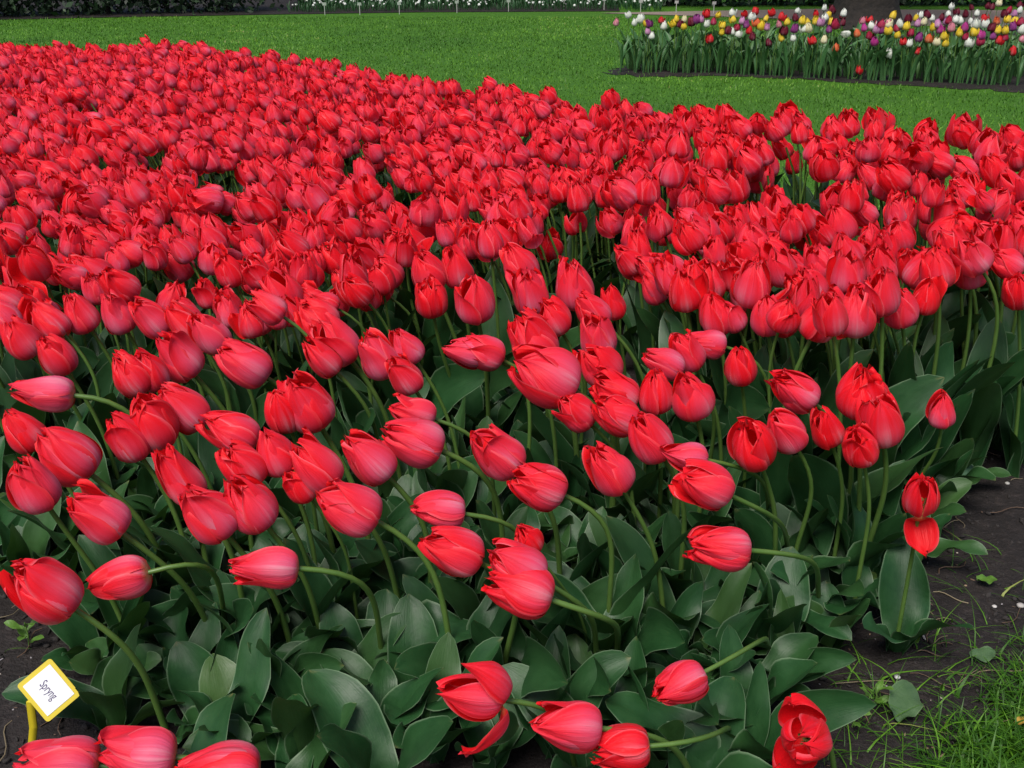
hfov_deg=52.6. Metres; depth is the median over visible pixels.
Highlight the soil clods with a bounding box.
[763,447,1023,767]
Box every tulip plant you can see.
[0,401,91,455]
[0,436,4,486]
[0,459,108,492]
[0,471,101,575]
[0,478,89,547]
[0,494,26,563]
[0,498,60,571]
[0,515,20,585]
[2,453,22,481]
[2,623,184,730]
[3,453,26,468]
[7,481,128,571]
[30,571,107,636]
[41,603,119,675]
[56,482,109,534]
[61,421,135,503]
[61,550,84,582]
[69,596,161,674]
[84,530,195,591]
[87,334,105,355]
[87,371,156,400]
[106,453,124,478]
[109,517,183,555]
[119,586,209,647]
[124,465,137,495]
[128,607,188,699]
[129,602,239,698]
[130,457,213,487]
[130,518,221,567]
[132,467,158,519]
[144,516,176,534]
[146,489,169,522]
[166,623,239,727]
[177,608,281,743]
[181,439,194,464]
[182,693,318,763]
[183,485,223,535]
[185,431,220,490]
[186,532,247,570]
[198,585,308,659]
[212,458,282,488]
[222,516,300,571]
[230,551,249,576]
[247,642,345,709]
[250,522,314,557]
[256,624,343,695]
[270,455,345,521]
[270,600,347,612]
[275,601,406,685]
[281,504,330,536]
[283,431,303,446]
[300,432,331,449]
[320,648,443,738]
[333,460,362,541]
[340,411,383,440]
[362,467,430,501]
[365,585,381,596]
[373,524,469,583]
[379,519,412,550]
[380,474,474,529]
[384,594,461,726]
[386,471,477,529]
[392,632,502,763]
[394,531,423,557]
[402,574,468,667]
[429,576,494,646]
[436,416,467,440]
[441,396,468,467]
[443,416,514,455]
[445,436,470,454]
[448,411,475,431]
[454,703,535,767]
[455,506,527,615]
[470,525,486,540]
[470,573,480,593]
[481,370,517,406]
[484,396,554,434]
[500,402,515,422]
[502,491,551,533]
[503,383,544,412]
[508,603,571,662]
[509,419,522,439]
[514,625,630,759]
[518,617,665,696]
[537,454,589,529]
[541,506,595,563]
[546,523,577,563]
[571,506,632,583]
[575,480,668,506]
[578,428,620,493]
[578,512,685,579]
[581,574,616,616]
[596,650,666,678]
[598,581,719,702]
[598,636,654,723]
[600,511,671,578]
[628,666,691,767]
[638,402,675,425]
[646,463,669,505]
[649,471,680,519]
[666,604,768,682]
[679,530,746,628]
[685,502,789,563]
[687,678,751,726]
[688,563,770,661]
[691,661,876,761]
[697,590,774,657]
[702,633,818,700]
[718,520,770,608]
[721,506,753,526]
[728,507,831,555]
[744,555,851,640]
[750,562,856,688]
[786,581,870,648]
[879,528,922,569]
[896,489,987,561]
[904,449,973,492]
[912,467,971,517]
[934,438,995,480]
[948,443,1010,483]
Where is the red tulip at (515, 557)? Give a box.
[486,538,640,670]
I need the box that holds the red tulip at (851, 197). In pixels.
[837,178,913,291]
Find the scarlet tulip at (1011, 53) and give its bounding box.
[996,45,1016,85]
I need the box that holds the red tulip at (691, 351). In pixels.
[668,329,748,513]
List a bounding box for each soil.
[0,0,619,18]
[0,199,1023,767]
[603,27,1023,92]
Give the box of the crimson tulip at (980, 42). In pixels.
[968,38,989,83]
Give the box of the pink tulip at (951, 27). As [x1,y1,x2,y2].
[942,21,965,82]
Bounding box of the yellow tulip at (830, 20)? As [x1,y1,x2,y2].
[819,17,832,48]
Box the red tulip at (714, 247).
[690,234,725,330]
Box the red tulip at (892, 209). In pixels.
[883,197,958,294]
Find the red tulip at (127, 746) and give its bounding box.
[94,694,356,767]
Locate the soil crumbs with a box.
[0,594,104,763]
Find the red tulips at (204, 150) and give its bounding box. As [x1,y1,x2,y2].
[0,34,1023,357]
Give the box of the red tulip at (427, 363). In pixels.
[380,291,459,377]
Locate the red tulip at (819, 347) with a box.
[730,271,832,366]
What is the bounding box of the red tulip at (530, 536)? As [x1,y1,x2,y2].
[514,523,659,653]
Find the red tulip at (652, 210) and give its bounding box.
[648,202,672,253]
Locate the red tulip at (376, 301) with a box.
[357,281,415,331]
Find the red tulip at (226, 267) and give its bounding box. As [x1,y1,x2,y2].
[213,249,292,364]
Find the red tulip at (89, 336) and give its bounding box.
[64,254,120,349]
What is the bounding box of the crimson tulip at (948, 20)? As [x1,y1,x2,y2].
[938,15,954,58]
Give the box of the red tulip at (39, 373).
[34,355,95,427]
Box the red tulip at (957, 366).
[888,241,984,374]
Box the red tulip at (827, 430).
[786,405,905,585]
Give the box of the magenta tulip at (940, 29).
[928,24,946,82]
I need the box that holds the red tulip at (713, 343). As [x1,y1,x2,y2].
[685,330,771,445]
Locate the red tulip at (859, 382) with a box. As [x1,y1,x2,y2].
[804,362,906,558]
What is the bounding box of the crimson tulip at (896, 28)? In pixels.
[875,24,899,80]
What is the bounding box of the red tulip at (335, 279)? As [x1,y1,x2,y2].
[332,273,415,330]
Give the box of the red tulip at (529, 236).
[513,216,579,350]
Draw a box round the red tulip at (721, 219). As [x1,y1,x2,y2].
[707,211,751,312]
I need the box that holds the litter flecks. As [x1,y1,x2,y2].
[820,511,1019,765]
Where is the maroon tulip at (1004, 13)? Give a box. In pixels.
[985,9,1007,40]
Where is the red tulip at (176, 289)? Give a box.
[156,279,199,393]
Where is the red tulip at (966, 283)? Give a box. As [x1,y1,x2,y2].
[952,271,1020,444]
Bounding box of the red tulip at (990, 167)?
[979,152,1008,296]
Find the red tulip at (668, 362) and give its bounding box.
[641,348,734,469]
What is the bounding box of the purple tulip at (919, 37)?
[905,31,922,81]
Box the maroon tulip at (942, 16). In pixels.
[937,13,944,36]
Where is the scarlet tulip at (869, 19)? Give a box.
[865,15,880,70]
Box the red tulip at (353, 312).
[242,258,363,360]
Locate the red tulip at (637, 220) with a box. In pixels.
[620,213,657,368]
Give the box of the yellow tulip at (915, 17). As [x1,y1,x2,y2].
[909,14,918,45]
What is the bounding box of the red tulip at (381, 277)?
[367,261,439,346]
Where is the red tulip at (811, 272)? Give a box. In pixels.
[793,263,886,400]
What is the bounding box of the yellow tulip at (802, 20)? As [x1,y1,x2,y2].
[791,14,805,76]
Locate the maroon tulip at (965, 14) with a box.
[951,9,968,44]
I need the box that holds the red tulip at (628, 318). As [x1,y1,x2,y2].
[622,277,658,356]
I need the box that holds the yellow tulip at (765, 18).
[756,14,768,46]
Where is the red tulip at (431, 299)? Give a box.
[415,273,498,448]
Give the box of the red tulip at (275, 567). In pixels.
[228,546,471,662]
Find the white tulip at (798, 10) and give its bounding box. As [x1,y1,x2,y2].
[791,7,802,33]
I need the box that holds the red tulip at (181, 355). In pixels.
[155,330,281,487]
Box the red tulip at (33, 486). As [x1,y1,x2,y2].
[6,454,161,642]
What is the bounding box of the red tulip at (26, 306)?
[17,296,100,427]
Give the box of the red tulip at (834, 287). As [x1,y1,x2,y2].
[820,283,854,353]
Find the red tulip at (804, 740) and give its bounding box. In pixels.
[772,693,836,767]
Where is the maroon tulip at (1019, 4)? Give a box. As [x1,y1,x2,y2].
[1007,1,1023,35]
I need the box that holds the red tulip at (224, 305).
[213,292,277,398]
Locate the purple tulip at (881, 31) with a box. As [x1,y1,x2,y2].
[869,28,883,79]
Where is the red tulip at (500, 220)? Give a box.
[491,215,522,292]
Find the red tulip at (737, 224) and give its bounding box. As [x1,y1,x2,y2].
[730,217,743,244]
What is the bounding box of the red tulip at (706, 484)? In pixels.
[668,458,828,555]
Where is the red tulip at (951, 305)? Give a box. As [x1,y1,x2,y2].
[919,214,981,351]
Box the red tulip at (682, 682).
[651,546,810,705]
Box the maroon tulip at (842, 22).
[838,18,851,51]
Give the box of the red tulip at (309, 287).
[301,280,377,389]
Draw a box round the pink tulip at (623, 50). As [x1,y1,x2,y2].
[613,17,632,71]
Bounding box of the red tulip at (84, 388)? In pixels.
[50,300,95,402]
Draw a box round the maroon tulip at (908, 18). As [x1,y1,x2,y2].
[893,13,912,56]
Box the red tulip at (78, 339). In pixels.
[32,302,84,364]
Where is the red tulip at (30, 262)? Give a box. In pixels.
[3,241,99,381]
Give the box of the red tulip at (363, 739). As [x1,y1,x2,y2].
[174,669,452,767]
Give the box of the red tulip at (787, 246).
[723,231,789,298]
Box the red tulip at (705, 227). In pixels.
[689,212,722,329]
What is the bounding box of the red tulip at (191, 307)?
[178,299,268,432]
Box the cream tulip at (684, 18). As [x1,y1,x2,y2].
[680,15,686,72]
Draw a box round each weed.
[4,620,43,647]
[851,711,870,726]
[860,680,893,703]
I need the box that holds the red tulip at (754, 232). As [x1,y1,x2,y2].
[727,221,786,299]
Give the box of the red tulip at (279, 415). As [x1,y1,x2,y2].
[264,389,371,558]
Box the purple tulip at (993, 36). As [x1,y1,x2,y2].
[981,32,997,84]
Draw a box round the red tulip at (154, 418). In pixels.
[130,391,308,588]
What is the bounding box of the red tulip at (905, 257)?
[896,246,933,345]
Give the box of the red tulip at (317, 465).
[289,426,441,598]
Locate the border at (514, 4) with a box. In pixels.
[287,0,662,11]
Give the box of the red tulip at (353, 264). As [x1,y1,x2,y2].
[331,252,383,404]
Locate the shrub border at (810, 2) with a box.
[652,0,1023,7]
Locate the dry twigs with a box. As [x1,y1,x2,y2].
[0,451,1023,760]
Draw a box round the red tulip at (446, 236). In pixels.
[435,218,478,334]
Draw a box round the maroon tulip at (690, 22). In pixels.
[687,17,700,72]
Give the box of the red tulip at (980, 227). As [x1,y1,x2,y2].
[967,218,1005,306]
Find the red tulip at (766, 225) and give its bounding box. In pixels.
[759,215,803,255]
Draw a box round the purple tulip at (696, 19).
[687,14,699,72]
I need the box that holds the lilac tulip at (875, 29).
[856,25,880,79]
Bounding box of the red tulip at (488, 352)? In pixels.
[462,332,595,518]
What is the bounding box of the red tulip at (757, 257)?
[750,251,772,350]
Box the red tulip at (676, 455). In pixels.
[658,442,792,511]
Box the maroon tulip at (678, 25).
[669,19,687,72]
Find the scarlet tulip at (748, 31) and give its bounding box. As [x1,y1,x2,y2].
[742,25,761,74]
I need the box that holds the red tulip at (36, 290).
[14,280,121,425]
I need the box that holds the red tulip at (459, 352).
[441,337,553,504]
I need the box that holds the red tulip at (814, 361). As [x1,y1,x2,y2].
[783,287,828,371]
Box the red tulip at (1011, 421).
[994,272,1023,477]
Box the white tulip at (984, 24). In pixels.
[975,18,996,51]
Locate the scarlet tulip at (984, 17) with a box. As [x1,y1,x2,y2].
[976,14,990,51]
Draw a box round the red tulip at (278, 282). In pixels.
[258,266,370,386]
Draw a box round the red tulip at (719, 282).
[681,257,774,400]
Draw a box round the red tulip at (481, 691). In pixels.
[436,661,696,767]
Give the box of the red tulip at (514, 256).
[499,240,539,319]
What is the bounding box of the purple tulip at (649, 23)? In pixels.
[642,19,657,72]
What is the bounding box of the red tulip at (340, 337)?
[308,312,445,488]
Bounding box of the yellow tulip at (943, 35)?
[932,31,954,81]
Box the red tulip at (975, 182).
[955,170,985,208]
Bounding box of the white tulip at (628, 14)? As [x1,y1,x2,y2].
[613,10,631,65]
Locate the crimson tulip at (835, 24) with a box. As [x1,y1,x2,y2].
[823,18,839,78]
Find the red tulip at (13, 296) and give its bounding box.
[0,285,123,405]
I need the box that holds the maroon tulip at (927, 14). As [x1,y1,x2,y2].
[912,9,931,47]
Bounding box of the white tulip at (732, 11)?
[729,8,736,25]
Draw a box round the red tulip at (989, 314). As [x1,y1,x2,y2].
[975,232,1002,451]
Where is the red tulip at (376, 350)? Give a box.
[358,327,482,491]
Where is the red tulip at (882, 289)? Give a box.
[856,266,935,472]
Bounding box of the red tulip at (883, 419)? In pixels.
[827,391,906,577]
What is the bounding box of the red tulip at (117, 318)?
[100,288,190,395]
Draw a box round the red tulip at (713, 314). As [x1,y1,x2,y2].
[685,289,728,448]
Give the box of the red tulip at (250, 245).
[239,234,347,364]
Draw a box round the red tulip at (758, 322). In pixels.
[750,293,873,455]
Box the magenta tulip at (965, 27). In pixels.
[948,22,968,82]
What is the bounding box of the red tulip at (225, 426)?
[194,410,403,596]
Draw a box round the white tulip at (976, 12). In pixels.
[969,9,979,33]
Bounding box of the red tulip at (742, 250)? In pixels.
[725,236,775,355]
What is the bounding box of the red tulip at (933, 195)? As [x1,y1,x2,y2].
[910,178,992,319]
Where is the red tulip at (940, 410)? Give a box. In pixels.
[900,389,977,489]
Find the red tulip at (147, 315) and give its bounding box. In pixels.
[128,296,205,397]
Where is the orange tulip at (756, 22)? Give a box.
[751,18,773,75]
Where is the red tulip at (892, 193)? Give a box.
[885,189,904,284]
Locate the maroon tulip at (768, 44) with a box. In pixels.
[758,38,771,74]
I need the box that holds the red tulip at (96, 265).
[75,255,156,355]
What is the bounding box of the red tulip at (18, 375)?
[0,340,22,379]
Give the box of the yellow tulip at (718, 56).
[710,28,724,72]
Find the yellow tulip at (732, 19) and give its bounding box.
[729,15,744,73]
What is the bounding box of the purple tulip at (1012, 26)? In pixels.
[1004,21,1016,54]
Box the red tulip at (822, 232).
[805,214,835,247]
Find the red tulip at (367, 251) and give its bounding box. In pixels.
[346,236,423,339]
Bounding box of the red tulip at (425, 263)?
[411,243,512,406]
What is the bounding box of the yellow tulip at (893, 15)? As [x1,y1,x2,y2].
[878,10,896,43]
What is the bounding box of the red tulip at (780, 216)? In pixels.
[771,205,807,243]
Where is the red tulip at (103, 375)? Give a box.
[0,299,131,426]
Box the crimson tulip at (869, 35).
[859,31,873,79]
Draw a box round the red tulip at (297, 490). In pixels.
[282,465,427,640]
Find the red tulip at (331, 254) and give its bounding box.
[319,241,411,291]
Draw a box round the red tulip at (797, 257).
[788,248,803,269]
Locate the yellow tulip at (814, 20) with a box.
[797,15,823,77]
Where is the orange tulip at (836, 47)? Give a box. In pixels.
[827,43,846,77]
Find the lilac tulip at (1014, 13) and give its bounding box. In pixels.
[1005,9,1017,50]
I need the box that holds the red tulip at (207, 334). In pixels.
[186,312,271,482]
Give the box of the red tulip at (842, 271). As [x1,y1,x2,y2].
[777,247,921,372]
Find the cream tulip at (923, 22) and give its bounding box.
[918,17,926,76]
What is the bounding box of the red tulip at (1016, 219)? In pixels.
[988,207,1023,296]
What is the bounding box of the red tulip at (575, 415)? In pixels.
[551,393,662,551]
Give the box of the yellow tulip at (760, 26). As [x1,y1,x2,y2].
[756,19,766,74]
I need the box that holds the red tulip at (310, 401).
[276,368,422,559]
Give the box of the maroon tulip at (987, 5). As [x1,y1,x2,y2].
[985,2,990,14]
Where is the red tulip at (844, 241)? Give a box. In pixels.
[793,231,921,357]
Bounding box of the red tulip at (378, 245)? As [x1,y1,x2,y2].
[365,236,394,329]
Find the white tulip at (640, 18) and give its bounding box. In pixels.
[632,14,644,72]
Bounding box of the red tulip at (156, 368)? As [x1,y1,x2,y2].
[132,347,214,527]
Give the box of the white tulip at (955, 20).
[938,15,959,57]
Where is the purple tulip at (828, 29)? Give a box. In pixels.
[823,25,835,78]
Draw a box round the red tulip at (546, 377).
[506,344,665,521]
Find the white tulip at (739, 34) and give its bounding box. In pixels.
[726,30,742,73]
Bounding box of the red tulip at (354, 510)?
[315,477,512,678]
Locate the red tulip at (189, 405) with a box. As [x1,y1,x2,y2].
[158,381,303,556]
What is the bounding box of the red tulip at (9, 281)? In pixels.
[1,265,72,336]
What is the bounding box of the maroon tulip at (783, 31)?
[771,25,794,75]
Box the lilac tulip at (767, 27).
[760,22,769,74]
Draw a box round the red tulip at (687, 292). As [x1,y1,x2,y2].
[658,267,770,449]
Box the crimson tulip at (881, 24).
[873,19,887,76]
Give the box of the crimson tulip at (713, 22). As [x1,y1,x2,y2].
[701,17,716,72]
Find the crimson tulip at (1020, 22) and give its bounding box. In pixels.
[1014,17,1023,44]
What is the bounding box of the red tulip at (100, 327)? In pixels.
[48,252,104,344]
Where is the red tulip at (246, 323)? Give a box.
[198,306,307,412]
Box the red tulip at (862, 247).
[854,241,865,255]
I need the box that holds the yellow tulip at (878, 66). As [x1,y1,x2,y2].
[875,34,889,80]
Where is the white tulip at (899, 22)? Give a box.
[885,17,902,80]
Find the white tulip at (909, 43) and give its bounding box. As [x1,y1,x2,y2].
[893,39,917,80]
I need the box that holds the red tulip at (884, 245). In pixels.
[870,241,905,366]
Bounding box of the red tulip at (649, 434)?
[628,411,693,600]
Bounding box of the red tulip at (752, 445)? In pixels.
[727,416,849,586]
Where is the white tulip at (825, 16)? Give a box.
[811,13,828,36]
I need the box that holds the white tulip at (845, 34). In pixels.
[833,30,850,78]
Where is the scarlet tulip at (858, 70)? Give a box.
[846,43,863,78]
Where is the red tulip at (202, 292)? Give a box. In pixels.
[191,275,274,352]
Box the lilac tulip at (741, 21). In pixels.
[733,16,744,74]
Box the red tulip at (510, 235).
[487,219,518,315]
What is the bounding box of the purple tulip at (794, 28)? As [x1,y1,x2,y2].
[787,22,800,75]
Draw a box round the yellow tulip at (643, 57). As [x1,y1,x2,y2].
[639,19,658,72]
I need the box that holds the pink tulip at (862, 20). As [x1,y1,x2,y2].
[856,16,865,46]
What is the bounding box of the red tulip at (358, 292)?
[337,272,488,418]
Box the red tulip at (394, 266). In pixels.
[373,253,433,362]
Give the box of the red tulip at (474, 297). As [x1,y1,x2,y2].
[452,273,521,429]
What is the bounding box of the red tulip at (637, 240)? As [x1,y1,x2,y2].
[616,223,654,374]
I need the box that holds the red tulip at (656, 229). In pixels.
[646,211,682,347]
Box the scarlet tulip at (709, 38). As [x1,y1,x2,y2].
[699,34,719,72]
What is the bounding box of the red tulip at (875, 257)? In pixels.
[850,245,954,352]
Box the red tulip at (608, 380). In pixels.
[588,365,732,552]
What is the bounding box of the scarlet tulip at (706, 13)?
[694,8,713,47]
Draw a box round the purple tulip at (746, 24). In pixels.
[743,19,758,73]
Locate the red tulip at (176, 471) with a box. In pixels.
[147,443,307,632]
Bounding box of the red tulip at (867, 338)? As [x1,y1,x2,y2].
[863,249,922,358]
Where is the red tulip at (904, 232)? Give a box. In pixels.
[858,217,943,342]
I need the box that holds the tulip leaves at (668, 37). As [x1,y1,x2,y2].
[614,21,1023,83]
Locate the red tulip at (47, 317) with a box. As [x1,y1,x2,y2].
[30,299,120,458]
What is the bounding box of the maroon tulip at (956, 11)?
[949,7,959,37]
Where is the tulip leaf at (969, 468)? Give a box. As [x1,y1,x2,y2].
[963,464,973,474]
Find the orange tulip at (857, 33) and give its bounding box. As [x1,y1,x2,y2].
[845,29,860,78]
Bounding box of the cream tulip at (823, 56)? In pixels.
[814,35,828,78]
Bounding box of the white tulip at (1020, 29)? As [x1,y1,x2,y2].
[1004,24,1023,84]
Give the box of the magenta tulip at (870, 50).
[864,21,884,78]
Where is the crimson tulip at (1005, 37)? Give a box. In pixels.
[991,34,1008,84]
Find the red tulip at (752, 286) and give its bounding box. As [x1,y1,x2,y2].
[709,256,791,412]
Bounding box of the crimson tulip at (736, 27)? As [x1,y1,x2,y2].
[722,23,739,73]
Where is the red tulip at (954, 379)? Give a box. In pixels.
[847,281,979,399]
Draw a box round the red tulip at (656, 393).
[627,367,681,556]
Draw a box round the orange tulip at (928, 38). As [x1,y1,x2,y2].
[922,33,940,81]
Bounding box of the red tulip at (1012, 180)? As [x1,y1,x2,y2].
[994,167,1023,277]
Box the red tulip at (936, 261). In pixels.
[915,244,1014,399]
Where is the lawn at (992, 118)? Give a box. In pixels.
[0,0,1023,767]
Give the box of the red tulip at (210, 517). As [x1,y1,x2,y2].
[177,483,351,648]
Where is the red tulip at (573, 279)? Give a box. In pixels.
[556,255,594,401]
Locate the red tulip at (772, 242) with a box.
[760,235,788,259]
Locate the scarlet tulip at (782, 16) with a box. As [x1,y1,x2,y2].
[772,11,788,74]
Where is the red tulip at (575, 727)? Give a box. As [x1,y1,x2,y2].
[529,676,772,767]
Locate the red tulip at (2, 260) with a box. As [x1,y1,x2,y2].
[0,248,4,284]
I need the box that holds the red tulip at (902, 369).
[876,318,949,387]
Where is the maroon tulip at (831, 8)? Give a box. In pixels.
[828,4,835,42]
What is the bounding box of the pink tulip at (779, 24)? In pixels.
[759,20,781,75]
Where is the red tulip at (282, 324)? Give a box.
[264,310,313,380]
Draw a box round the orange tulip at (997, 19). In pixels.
[993,16,999,43]
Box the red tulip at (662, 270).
[646,250,710,385]
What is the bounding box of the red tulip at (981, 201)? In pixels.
[965,189,996,222]
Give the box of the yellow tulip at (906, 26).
[902,21,917,80]
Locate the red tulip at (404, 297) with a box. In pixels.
[386,234,423,334]
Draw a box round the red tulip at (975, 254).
[947,229,1023,466]
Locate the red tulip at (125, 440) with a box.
[104,410,224,578]
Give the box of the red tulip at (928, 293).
[912,275,971,466]
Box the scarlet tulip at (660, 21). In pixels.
[650,16,665,72]
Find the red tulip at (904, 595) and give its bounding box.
[862,472,973,655]
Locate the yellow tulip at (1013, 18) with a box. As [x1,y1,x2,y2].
[1008,16,1018,47]
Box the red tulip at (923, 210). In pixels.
[917,194,929,223]
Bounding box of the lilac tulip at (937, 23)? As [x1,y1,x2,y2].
[924,18,940,81]
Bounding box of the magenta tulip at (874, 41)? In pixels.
[870,36,878,79]
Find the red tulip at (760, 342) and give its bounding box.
[756,262,817,376]
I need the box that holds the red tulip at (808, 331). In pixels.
[755,292,836,493]
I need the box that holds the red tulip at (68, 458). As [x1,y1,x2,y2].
[34,426,190,594]
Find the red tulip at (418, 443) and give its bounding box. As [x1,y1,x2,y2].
[378,418,539,576]
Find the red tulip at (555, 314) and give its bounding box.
[517,295,599,450]
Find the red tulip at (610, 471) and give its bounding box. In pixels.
[582,440,753,638]
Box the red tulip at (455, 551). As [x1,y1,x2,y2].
[417,525,567,697]
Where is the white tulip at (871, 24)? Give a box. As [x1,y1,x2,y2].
[861,20,876,78]
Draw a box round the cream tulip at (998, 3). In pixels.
[989,0,1002,23]
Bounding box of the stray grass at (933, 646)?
[5,522,1023,767]
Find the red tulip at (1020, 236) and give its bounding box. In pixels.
[973,224,1023,335]
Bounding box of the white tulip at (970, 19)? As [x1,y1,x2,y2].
[968,17,972,36]
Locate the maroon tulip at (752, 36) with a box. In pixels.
[736,31,755,75]
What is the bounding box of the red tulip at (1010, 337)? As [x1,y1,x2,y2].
[1005,331,1015,344]
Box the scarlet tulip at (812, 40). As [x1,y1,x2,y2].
[804,35,816,77]
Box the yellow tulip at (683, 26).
[680,23,691,72]
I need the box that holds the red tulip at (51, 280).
[46,251,108,354]
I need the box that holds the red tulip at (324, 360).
[301,335,407,496]
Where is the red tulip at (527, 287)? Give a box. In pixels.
[505,266,567,427]
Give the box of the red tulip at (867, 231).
[857,220,885,240]
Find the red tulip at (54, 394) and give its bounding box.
[7,376,184,527]
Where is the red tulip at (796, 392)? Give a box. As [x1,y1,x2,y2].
[764,368,889,516]
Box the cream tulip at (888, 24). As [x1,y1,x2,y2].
[875,18,892,79]
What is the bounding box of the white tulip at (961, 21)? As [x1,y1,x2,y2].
[957,15,963,42]
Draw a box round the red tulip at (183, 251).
[153,233,232,372]
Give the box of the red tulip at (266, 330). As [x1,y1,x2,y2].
[239,297,305,380]
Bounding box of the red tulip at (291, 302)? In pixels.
[264,293,344,402]
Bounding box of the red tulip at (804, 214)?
[786,203,815,245]
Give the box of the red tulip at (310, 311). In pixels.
[293,298,430,436]
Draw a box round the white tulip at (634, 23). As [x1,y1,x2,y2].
[629,18,639,71]
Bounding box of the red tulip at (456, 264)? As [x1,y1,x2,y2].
[441,243,512,386]
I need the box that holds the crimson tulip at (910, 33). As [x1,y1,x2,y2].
[897,28,913,80]
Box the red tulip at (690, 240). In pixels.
[671,221,765,351]
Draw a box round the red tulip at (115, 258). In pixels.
[105,246,152,351]
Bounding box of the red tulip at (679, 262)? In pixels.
[648,252,730,398]
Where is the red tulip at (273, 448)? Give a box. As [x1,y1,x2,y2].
[256,426,371,628]
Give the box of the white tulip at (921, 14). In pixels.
[917,11,924,34]
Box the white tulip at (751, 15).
[748,11,755,22]
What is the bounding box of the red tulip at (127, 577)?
[86,555,298,636]
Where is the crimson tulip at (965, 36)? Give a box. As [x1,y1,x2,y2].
[957,32,973,82]
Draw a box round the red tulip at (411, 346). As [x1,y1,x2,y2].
[388,328,513,527]
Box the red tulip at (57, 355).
[36,333,139,496]
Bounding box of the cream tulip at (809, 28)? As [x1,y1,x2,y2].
[798,22,812,77]
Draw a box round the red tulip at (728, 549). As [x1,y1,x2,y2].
[682,525,863,603]
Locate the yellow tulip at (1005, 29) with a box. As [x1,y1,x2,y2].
[990,25,1008,84]
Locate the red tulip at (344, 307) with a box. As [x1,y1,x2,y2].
[329,287,349,316]
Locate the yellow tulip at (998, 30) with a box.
[982,25,1001,84]
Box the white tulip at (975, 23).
[966,18,982,83]
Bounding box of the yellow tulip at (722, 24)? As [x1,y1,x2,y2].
[718,21,730,72]
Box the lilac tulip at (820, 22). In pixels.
[806,17,827,77]
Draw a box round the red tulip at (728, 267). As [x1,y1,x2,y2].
[706,255,780,370]
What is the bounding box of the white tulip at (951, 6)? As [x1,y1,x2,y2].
[946,2,954,31]
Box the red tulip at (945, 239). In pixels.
[912,226,1023,378]
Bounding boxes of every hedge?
[0,0,283,17]
[277,0,689,2]
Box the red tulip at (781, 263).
[750,246,829,394]
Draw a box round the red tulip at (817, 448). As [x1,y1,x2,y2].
[775,328,835,453]
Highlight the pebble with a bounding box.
[1016,603,1023,607]
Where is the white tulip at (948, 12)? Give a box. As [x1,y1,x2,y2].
[937,10,950,35]
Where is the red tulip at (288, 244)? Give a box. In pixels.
[274,230,365,322]
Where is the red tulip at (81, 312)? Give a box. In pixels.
[62,291,150,455]
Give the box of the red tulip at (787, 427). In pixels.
[754,408,841,557]
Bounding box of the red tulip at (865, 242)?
[858,235,870,250]
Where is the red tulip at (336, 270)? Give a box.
[331,268,372,327]
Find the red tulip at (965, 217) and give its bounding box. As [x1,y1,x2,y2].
[952,208,993,302]
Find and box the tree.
[824,0,903,30]
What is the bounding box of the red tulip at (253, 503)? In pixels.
[223,473,348,641]
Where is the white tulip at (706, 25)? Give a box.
[695,19,712,72]
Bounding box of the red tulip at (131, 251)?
[113,240,214,316]
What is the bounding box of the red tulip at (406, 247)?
[393,229,473,358]
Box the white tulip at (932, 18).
[929,14,934,34]
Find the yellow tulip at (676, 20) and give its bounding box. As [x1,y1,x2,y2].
[670,15,679,72]
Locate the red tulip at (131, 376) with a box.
[112,349,227,489]
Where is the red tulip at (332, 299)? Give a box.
[305,292,386,404]
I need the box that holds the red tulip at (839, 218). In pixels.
[825,202,858,238]
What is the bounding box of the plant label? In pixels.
[18,659,78,741]
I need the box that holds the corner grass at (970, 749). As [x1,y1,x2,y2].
[873,595,1023,767]
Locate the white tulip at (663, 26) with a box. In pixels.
[660,20,672,71]
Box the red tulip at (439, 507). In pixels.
[410,490,533,636]
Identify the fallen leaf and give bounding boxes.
[888,680,923,721]
[969,646,995,661]
[976,574,996,583]
[1014,716,1023,724]
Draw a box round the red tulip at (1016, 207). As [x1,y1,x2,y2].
[1010,200,1023,214]
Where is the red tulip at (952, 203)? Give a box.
[928,188,966,361]
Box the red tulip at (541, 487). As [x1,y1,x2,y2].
[506,462,691,635]
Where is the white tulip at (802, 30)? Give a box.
[799,24,821,76]
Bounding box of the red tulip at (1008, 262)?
[991,248,1023,464]
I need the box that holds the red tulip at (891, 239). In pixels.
[862,227,922,349]
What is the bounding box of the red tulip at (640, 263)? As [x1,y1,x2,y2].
[631,255,687,334]
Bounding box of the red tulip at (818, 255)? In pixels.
[796,242,886,398]
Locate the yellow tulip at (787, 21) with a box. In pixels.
[775,17,789,75]
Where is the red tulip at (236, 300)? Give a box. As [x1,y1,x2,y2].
[203,284,272,376]
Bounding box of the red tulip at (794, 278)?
[783,272,842,377]
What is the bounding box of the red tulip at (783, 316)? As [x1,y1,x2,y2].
[728,298,817,454]
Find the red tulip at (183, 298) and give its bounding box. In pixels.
[174,295,215,395]
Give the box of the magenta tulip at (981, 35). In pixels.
[970,30,992,83]
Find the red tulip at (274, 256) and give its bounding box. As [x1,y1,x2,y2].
[231,249,283,346]
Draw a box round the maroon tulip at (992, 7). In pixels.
[986,3,994,37]
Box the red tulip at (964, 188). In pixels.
[948,178,981,304]
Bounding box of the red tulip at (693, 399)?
[655,368,765,586]
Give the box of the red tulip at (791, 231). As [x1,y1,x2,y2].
[771,215,802,298]
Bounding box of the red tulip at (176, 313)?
[162,299,271,428]
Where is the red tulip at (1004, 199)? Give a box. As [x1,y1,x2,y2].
[975,186,1015,222]

